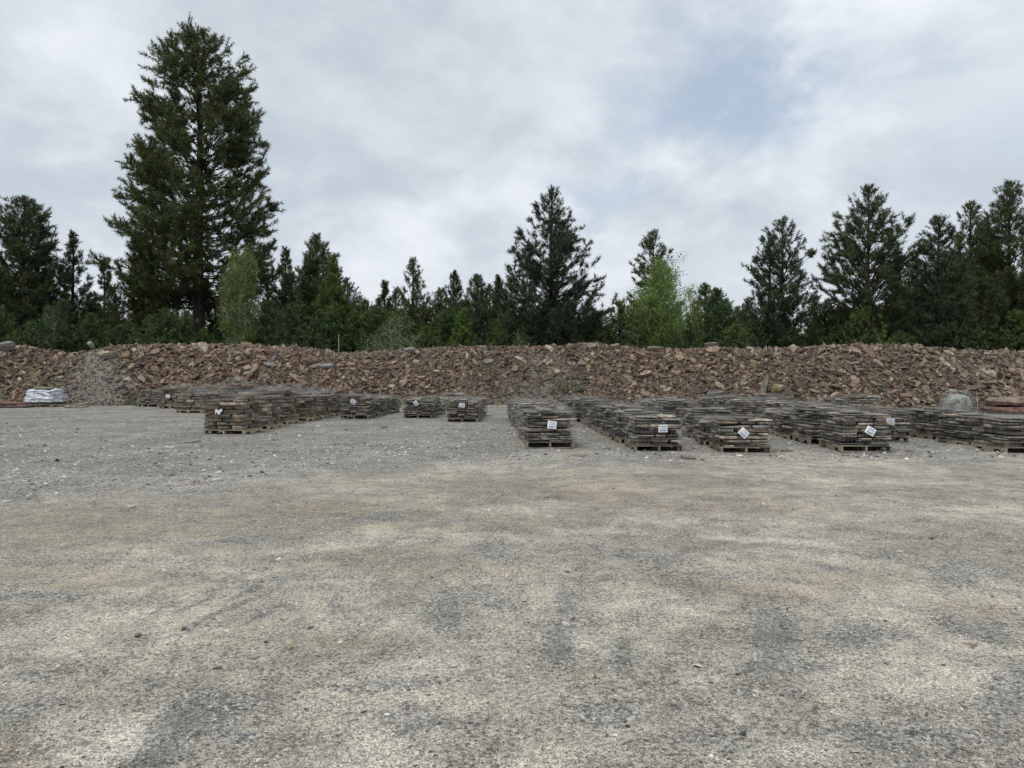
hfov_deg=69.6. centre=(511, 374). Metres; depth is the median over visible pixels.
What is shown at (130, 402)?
weed clump
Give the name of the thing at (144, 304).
pine tree
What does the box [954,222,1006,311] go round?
pine tree
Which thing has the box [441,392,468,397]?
stone pallet
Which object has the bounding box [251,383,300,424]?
stone pallet
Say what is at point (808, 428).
stone pallet
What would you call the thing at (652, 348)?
flat rock
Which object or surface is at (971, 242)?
pine tree
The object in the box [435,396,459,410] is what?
stone pallet
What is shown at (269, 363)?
broken rock
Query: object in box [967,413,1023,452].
stone pallet
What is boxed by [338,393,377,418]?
stone pallet
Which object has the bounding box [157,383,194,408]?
stone pallet
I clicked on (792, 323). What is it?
pine tree
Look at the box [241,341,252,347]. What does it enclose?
broken rock
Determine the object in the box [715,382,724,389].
broken rock
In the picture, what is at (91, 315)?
pine tree
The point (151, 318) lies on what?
young pine
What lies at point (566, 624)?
loose stone
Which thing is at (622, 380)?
broken rock
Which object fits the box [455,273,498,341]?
pine tree
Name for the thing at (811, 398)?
broken rock
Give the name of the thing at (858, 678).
loose stone
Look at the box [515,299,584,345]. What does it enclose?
young pine
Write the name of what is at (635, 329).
young pine
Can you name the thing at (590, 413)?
stone pallet
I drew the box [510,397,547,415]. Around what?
stone pallet
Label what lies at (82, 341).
young pine
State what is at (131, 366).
broken rock
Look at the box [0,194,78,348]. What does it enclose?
pine tree
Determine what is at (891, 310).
pine tree
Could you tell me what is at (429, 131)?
sky
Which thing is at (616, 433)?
stone pallet
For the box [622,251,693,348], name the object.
aspen tree
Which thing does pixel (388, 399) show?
stone pallet
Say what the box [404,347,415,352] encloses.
flat rock
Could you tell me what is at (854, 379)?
broken rock
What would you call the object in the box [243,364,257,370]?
broken rock
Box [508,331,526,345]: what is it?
round bush
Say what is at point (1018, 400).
flat stone
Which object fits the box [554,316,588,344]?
young pine
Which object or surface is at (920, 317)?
young pine
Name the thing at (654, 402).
stone pallet
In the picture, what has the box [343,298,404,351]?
young pine
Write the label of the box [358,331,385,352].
round bush
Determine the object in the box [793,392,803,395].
broken rock
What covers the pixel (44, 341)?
round bush
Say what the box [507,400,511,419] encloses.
stone pallet
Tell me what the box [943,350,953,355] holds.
broken rock
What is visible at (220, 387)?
stone pallet
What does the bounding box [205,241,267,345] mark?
birch tree
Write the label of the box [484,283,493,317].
pine tree
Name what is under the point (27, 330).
young pine
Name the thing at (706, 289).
pine tree
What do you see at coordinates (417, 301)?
pine tree
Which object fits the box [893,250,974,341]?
pine tree
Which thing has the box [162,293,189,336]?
pine tree
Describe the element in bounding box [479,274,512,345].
pine tree
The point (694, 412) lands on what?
stone pallet
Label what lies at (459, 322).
larch tree
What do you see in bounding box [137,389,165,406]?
stone pallet
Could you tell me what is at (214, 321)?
pine tree
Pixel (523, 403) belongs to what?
stone pallet
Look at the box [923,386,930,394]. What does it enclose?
broken rock
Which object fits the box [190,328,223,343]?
young pine
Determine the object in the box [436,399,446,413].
stone pallet
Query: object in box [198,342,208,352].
broken rock
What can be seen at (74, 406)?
flat stone
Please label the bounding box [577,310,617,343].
young pine
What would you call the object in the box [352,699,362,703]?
loose stone
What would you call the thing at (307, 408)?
stone pallet
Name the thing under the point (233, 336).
young pine
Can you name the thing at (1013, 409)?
flat stone
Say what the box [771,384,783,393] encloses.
flat rock
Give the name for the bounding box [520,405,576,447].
stone pallet
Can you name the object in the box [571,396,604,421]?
stone pallet
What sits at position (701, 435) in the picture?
stone pallet
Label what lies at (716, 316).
pine tree
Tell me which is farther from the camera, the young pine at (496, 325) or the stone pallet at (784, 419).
the young pine at (496, 325)
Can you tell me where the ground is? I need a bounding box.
[0,405,1023,767]
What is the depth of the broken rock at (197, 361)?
42.35 m
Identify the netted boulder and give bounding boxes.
[939,390,976,412]
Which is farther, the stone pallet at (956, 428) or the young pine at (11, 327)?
the young pine at (11, 327)
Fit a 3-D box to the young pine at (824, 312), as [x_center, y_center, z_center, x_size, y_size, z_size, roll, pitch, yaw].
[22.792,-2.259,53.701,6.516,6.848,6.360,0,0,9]
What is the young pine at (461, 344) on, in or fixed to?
on the forest floor
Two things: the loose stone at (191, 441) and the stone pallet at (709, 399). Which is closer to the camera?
the loose stone at (191, 441)
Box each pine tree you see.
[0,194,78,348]
[38,229,106,348]
[65,298,113,347]
[83,258,125,338]
[83,283,142,347]
[86,11,287,341]
[109,270,173,343]
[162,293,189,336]
[165,285,230,343]
[205,295,236,339]
[249,284,283,343]
[259,270,298,342]
[270,246,297,339]
[285,232,345,347]
[306,252,368,352]
[342,276,370,325]
[364,279,400,349]
[380,286,406,347]
[384,256,437,347]
[401,294,443,341]
[414,287,480,345]
[433,268,467,333]
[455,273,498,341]
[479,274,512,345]
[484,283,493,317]
[487,278,522,318]
[492,184,617,345]
[539,288,580,337]
[624,229,685,345]
[633,300,679,347]
[674,306,685,348]
[681,281,726,345]
[698,286,741,347]
[711,298,747,346]
[727,305,740,316]
[730,298,760,345]
[740,215,829,348]
[778,304,804,341]
[797,298,823,339]
[803,305,844,341]
[811,183,926,344]
[877,262,914,341]
[880,278,908,341]
[882,258,935,329]
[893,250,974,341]
[895,212,978,349]
[935,199,1003,348]
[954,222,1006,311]
[958,178,1023,351]
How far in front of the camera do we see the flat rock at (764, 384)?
35.71 m
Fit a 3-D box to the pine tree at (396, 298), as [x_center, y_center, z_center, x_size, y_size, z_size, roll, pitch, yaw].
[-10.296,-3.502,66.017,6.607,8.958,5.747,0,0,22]
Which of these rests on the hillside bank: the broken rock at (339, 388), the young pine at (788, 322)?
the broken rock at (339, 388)
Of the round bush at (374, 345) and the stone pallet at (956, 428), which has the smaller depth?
the stone pallet at (956, 428)
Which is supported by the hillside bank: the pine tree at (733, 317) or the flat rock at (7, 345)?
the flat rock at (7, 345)
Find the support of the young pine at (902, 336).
on the forest floor
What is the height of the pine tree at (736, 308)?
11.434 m
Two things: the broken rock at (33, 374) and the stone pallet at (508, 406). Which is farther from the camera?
the broken rock at (33, 374)
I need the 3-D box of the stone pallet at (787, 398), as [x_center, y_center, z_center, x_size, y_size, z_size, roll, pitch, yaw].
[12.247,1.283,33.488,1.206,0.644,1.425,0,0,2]
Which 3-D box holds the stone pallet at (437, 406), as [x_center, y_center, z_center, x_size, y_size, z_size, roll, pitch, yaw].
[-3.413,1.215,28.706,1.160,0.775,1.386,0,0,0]
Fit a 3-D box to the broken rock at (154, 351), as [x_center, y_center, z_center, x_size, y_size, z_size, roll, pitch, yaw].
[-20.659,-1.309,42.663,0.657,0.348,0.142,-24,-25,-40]
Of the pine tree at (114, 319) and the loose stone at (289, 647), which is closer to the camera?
the loose stone at (289, 647)
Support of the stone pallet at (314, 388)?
on the ground
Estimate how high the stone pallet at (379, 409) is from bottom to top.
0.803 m
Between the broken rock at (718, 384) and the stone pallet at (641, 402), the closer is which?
the stone pallet at (641, 402)
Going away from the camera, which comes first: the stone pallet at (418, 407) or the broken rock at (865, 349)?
the stone pallet at (418, 407)
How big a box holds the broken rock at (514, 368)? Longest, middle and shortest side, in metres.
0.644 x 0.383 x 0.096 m
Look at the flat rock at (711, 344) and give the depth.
39.93 m
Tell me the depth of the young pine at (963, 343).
48.70 m
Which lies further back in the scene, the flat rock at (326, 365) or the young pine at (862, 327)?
the young pine at (862, 327)
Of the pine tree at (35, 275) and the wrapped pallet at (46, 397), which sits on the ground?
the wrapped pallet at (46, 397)
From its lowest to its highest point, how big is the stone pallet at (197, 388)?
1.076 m
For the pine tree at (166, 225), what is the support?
on the forest floor
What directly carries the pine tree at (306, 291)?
on the forest floor
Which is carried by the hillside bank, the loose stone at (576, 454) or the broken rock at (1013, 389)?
the broken rock at (1013, 389)
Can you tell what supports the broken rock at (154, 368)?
on the hillside bank
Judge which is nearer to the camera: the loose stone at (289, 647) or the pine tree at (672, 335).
the loose stone at (289, 647)
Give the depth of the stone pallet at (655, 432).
15.45 m
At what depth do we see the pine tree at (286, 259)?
69.87 m
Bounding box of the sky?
[0,0,1023,334]
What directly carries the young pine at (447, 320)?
on the forest floor
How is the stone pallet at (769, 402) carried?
on the ground
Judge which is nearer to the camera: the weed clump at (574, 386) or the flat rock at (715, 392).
the flat rock at (715, 392)
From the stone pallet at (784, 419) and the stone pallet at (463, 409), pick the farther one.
the stone pallet at (463, 409)
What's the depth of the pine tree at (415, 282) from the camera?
59.69 m
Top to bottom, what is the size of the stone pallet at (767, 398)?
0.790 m
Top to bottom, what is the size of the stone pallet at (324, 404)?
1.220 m
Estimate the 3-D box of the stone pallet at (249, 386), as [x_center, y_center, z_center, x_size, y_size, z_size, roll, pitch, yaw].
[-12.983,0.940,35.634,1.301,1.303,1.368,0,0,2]
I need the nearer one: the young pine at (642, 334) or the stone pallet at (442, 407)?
the stone pallet at (442, 407)
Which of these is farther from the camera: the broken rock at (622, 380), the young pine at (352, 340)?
the young pine at (352, 340)
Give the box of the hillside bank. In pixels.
[0,345,1023,411]
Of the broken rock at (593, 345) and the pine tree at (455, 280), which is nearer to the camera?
the broken rock at (593, 345)
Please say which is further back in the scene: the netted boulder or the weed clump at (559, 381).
the weed clump at (559, 381)
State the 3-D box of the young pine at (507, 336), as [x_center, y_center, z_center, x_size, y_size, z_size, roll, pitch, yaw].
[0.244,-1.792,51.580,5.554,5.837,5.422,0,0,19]
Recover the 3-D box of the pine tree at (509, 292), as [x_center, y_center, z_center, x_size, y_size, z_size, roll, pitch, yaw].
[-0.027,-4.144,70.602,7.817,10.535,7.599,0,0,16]
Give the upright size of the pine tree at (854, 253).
14.516 m
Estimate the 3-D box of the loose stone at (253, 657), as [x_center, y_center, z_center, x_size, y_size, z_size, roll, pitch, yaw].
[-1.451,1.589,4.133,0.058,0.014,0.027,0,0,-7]
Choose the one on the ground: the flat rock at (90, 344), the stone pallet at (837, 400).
the stone pallet at (837, 400)
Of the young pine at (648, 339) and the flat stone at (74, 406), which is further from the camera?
the young pine at (648, 339)
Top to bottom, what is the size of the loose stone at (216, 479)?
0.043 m
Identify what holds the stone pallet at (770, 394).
on the ground
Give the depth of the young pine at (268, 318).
48.70 m
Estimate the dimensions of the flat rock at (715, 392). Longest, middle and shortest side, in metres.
1.029 x 0.410 x 0.320 m
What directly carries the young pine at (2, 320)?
on the forest floor
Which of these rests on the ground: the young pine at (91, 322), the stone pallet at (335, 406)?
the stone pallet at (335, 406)
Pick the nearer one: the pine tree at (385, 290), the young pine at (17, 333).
the young pine at (17, 333)
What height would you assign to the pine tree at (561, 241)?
13.857 m
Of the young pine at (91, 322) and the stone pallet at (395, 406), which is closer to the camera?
the stone pallet at (395, 406)
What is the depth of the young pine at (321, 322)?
50.61 m
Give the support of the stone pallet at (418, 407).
on the ground
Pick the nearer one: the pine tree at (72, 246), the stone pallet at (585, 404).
the stone pallet at (585, 404)
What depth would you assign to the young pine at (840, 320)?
53.81 m
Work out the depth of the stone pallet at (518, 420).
19.47 m
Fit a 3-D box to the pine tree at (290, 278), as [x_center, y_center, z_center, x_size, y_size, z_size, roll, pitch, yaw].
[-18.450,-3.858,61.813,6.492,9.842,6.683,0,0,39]
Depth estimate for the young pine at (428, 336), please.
50.75 m
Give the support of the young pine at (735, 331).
on the forest floor
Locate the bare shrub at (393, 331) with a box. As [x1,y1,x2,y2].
[374,308,422,350]
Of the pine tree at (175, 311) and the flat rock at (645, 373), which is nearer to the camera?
the flat rock at (645, 373)
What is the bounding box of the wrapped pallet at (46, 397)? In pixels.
[23,387,70,406]
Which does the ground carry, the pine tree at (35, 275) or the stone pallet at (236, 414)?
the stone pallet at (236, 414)
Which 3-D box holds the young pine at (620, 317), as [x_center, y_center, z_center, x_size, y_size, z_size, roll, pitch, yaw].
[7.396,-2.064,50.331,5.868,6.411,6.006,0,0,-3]
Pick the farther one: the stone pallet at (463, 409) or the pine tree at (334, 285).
the pine tree at (334, 285)
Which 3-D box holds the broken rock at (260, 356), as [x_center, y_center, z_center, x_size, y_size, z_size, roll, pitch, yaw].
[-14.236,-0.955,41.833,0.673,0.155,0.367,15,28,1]
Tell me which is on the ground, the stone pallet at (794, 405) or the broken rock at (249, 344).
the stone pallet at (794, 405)
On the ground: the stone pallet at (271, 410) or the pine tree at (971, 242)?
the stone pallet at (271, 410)
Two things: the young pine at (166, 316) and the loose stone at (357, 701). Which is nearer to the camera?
the loose stone at (357, 701)
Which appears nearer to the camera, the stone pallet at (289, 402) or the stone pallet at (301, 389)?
the stone pallet at (289, 402)
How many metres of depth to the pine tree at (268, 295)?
67.60 m
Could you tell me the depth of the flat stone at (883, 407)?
32.87 m
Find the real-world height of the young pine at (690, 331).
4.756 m
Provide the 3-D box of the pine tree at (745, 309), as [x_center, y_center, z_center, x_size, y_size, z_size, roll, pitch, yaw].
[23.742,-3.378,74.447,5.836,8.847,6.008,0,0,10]
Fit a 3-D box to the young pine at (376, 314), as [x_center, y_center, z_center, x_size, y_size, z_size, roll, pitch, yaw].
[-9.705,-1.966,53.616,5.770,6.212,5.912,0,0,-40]
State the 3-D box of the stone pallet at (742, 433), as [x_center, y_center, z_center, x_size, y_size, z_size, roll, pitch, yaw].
[4.839,1.233,15.709,1.160,0.777,1.395,0,0,3]
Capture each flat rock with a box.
[0,341,15,350]
[87,341,94,347]
[97,351,114,358]
[319,363,333,368]
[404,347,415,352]
[639,370,651,376]
[647,346,663,350]
[705,342,718,347]
[706,390,725,396]
[759,374,768,395]
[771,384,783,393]
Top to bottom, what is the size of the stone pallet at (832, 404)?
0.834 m
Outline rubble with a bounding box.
[0,341,1023,412]
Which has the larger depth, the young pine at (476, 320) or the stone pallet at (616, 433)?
the young pine at (476, 320)
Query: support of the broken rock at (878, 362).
on the hillside bank
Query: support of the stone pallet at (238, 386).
on the ground
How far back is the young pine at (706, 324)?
51.34 m
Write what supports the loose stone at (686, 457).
on the ground
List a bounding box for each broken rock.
[24,377,32,383]
[31,370,41,376]
[118,361,125,368]
[120,351,129,357]
[127,363,135,369]
[138,375,145,382]
[144,364,157,371]
[150,348,158,354]
[177,346,186,352]
[193,357,205,364]
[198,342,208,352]
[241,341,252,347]
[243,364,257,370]
[248,366,260,373]
[256,355,266,358]
[263,361,273,367]
[289,373,297,381]
[332,386,342,391]
[470,347,476,355]
[483,358,492,364]
[512,364,517,371]
[587,343,596,347]
[618,376,627,384]
[639,391,650,396]
[675,354,684,360]
[705,346,719,352]
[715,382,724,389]
[789,344,796,352]
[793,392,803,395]
[805,396,816,402]
[849,375,860,385]
[852,347,860,352]
[862,346,868,352]
[868,350,875,357]
[874,359,882,365]
[890,389,898,393]
[900,392,912,397]
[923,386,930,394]
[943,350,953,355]
[970,384,984,390]
[984,371,996,376]
[1009,384,1019,394]
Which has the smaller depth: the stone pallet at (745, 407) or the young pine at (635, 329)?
the stone pallet at (745, 407)
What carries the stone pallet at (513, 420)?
on the ground
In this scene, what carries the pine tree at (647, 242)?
on the forest floor
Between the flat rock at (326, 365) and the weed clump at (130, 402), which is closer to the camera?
the weed clump at (130, 402)
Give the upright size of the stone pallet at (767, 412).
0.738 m
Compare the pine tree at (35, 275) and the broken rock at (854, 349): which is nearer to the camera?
the broken rock at (854, 349)
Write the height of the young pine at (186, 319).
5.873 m
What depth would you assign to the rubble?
40.20 m
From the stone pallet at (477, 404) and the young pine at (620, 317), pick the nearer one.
the stone pallet at (477, 404)
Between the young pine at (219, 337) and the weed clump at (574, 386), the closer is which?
the weed clump at (574, 386)
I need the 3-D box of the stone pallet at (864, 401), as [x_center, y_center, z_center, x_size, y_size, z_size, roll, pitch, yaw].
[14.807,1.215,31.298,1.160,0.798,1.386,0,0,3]
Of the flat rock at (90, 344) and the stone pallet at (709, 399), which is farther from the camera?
the flat rock at (90, 344)
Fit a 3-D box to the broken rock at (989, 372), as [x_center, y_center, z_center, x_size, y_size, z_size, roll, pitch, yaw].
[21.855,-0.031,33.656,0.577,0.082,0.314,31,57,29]
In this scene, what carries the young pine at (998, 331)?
on the forest floor
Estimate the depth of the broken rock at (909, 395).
33.21 m
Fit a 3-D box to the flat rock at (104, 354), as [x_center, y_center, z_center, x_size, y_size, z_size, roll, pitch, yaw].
[-22.980,-1.111,41.661,0.957,0.396,0.432,-6,33,-10]
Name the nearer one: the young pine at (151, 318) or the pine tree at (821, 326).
the young pine at (151, 318)
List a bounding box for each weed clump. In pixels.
[122,398,137,404]
[549,374,572,392]
[567,379,584,390]
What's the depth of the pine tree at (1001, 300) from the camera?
51.56 m
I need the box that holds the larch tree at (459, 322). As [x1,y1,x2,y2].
[448,307,479,346]
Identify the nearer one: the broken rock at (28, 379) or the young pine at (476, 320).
the broken rock at (28, 379)
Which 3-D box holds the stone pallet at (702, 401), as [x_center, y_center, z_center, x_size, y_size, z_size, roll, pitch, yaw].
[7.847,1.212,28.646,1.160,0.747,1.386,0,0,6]
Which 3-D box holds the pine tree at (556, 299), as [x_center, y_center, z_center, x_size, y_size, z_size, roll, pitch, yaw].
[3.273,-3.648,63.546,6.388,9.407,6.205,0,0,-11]
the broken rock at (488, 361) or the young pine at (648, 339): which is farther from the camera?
the young pine at (648, 339)
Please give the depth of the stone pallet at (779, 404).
24.10 m
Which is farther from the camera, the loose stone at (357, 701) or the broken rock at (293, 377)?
the broken rock at (293, 377)
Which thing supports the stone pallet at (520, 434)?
on the ground
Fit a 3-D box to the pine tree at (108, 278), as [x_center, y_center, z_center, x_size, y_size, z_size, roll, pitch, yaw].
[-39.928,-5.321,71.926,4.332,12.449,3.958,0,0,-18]
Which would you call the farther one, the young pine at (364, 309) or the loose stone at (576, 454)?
the young pine at (364, 309)
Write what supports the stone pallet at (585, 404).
on the ground
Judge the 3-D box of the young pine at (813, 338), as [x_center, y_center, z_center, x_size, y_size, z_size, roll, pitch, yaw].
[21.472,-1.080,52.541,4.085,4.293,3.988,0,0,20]
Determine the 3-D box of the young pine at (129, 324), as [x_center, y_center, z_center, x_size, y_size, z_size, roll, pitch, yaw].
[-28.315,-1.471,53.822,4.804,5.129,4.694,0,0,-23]
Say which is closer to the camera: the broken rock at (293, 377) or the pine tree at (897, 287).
the broken rock at (293, 377)
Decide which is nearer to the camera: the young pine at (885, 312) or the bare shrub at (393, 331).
the bare shrub at (393, 331)
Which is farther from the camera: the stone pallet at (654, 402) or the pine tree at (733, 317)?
the pine tree at (733, 317)
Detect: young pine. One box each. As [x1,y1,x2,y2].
[0,306,13,342]
[0,313,21,341]
[0,328,38,346]
[8,320,43,346]
[31,298,99,351]
[63,312,114,351]
[68,335,97,352]
[98,325,134,347]
[103,319,145,346]
[127,314,165,344]
[137,308,192,344]
[160,308,218,344]
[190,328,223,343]
[207,323,233,343]
[218,319,259,344]
[238,298,302,347]
[259,303,318,347]
[291,309,350,352]
[317,299,378,351]
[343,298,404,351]
[350,305,410,351]
[379,307,423,349]
[407,325,443,348]
[422,305,470,346]
[442,301,498,346]
[443,325,475,345]
[481,313,512,346]
[485,309,531,346]
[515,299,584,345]
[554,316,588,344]
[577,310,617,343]
[591,298,659,349]
[610,294,651,349]
[616,307,667,347]
[638,331,667,348]
[669,322,706,348]
[694,319,726,347]
[715,324,753,348]
[739,318,771,349]
[756,331,779,348]
[773,316,804,346]
[796,297,853,345]
[800,330,825,346]
[818,305,870,342]
[838,305,899,345]
[859,303,900,343]
[892,329,916,345]
[897,308,942,342]
[933,306,1004,351]
[970,318,1018,347]
[986,309,1023,351]
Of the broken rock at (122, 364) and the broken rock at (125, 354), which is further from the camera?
the broken rock at (125, 354)
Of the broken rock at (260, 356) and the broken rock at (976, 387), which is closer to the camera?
the broken rock at (976, 387)
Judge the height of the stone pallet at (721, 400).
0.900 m
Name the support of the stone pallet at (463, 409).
on the ground
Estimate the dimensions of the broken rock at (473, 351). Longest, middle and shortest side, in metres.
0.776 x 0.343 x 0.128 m
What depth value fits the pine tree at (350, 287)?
74.56 m
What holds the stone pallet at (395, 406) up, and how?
on the ground
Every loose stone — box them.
[184,440,200,442]
[211,478,222,481]
[248,655,258,658]
[284,644,292,650]
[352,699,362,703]
[562,621,569,626]
[570,453,587,456]
[680,455,695,458]
[855,675,861,680]
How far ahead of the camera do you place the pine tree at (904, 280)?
69.91 m
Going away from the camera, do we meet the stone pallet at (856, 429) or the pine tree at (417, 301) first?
the stone pallet at (856, 429)
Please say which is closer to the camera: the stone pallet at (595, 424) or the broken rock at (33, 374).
the stone pallet at (595, 424)
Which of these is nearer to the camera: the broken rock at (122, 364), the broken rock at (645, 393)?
the broken rock at (645, 393)
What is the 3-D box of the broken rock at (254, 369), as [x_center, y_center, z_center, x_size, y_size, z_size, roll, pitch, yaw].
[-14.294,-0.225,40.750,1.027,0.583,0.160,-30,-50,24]
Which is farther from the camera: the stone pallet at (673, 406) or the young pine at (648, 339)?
the young pine at (648, 339)
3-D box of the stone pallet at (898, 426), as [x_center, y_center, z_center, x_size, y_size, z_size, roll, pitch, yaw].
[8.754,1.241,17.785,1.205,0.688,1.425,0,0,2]
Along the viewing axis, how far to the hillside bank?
39.97 m
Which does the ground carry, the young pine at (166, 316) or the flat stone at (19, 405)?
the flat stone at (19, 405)
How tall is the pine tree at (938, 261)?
11.894 m
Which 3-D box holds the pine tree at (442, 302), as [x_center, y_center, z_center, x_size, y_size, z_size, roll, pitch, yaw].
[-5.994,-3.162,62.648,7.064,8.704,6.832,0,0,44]
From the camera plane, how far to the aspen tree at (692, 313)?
52.78 m
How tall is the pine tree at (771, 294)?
12.295 m
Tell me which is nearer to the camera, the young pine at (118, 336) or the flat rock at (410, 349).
the flat rock at (410, 349)
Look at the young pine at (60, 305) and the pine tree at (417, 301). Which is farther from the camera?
the pine tree at (417, 301)
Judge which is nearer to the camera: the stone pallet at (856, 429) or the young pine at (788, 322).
the stone pallet at (856, 429)
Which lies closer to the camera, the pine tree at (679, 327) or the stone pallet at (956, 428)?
the stone pallet at (956, 428)
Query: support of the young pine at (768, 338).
on the forest floor
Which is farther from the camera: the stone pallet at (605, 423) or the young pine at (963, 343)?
the young pine at (963, 343)
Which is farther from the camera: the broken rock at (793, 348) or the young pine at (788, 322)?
the young pine at (788, 322)
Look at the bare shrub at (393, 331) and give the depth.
47.39 m
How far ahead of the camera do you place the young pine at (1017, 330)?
49.52 m
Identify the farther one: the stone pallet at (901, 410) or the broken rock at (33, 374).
the broken rock at (33, 374)
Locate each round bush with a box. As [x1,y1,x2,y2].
[24,307,70,351]
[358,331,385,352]
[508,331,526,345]
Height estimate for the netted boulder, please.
1.045 m
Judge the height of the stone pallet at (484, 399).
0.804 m
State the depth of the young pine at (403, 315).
58.79 m
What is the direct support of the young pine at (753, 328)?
on the forest floor
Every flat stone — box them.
[0,401,29,404]
[0,403,34,407]
[64,405,89,407]
[877,406,891,408]
[980,405,1023,413]
[984,396,1023,404]
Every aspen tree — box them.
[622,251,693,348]
[674,283,703,347]
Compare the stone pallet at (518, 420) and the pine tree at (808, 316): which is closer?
the stone pallet at (518, 420)
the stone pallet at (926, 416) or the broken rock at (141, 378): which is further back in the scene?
the broken rock at (141, 378)
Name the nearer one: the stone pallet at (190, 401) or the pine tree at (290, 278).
the stone pallet at (190, 401)
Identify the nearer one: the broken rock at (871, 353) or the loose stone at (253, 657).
the loose stone at (253, 657)
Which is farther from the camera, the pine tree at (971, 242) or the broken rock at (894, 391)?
the pine tree at (971, 242)
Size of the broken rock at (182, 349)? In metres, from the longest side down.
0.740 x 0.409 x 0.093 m
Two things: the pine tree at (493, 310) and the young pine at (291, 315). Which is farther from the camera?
the pine tree at (493, 310)
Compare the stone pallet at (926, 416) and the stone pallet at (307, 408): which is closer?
the stone pallet at (926, 416)
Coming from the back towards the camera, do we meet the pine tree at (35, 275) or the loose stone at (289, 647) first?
the pine tree at (35, 275)
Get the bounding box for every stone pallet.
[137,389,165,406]
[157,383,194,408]
[173,387,214,412]
[180,385,210,391]
[197,384,235,401]
[200,389,264,434]
[212,380,246,395]
[229,380,258,391]
[230,386,284,429]
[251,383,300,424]
[286,386,310,392]
[292,385,322,391]
[293,389,320,420]
[300,388,332,418]
[311,389,343,415]
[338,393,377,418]
[352,395,386,416]
[368,395,392,413]
[376,394,400,412]
[402,397,436,417]
[409,395,439,414]
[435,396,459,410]
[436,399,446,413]
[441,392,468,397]
[445,397,480,421]
[452,397,482,418]
[455,395,487,416]
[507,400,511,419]
[508,399,550,427]
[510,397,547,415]
[515,400,556,428]
[515,409,526,440]
[516,409,556,431]
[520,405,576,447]
[564,396,596,419]
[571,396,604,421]
[579,398,618,424]
[585,406,593,427]
[589,402,634,431]
[596,402,649,437]
[608,406,662,443]
[622,412,686,451]
[634,398,650,408]
[643,399,655,410]
[650,395,688,410]
[656,398,699,424]
[680,405,732,438]
[692,415,718,445]
[697,396,711,406]
[705,395,742,406]
[705,413,774,452]
[711,394,750,409]
[724,397,766,417]
[745,396,781,401]
[755,392,784,397]
[755,406,802,434]
[757,399,791,411]
[767,396,796,400]
[771,408,802,439]
[772,399,819,408]
[783,401,827,407]
[789,403,858,443]
[801,402,858,409]
[816,407,894,451]
[828,397,846,404]
[841,393,880,412]
[877,412,912,441]
[880,407,921,435]
[906,405,977,439]
[933,410,1012,444]
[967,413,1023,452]
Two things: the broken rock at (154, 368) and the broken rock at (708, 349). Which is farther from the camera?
the broken rock at (154, 368)
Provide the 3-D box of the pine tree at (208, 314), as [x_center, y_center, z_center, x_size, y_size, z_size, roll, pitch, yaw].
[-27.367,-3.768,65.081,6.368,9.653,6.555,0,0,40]
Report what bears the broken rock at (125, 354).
on the hillside bank
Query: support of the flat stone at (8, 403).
on the flat stone at (19, 405)
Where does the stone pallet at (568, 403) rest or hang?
on the ground
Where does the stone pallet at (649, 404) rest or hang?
on the ground
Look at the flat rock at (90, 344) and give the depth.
42.66 m
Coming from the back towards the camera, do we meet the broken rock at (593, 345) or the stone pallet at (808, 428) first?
the broken rock at (593, 345)
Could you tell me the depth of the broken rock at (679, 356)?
39.67 m
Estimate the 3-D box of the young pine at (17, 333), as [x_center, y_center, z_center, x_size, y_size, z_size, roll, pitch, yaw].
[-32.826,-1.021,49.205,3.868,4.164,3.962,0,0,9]

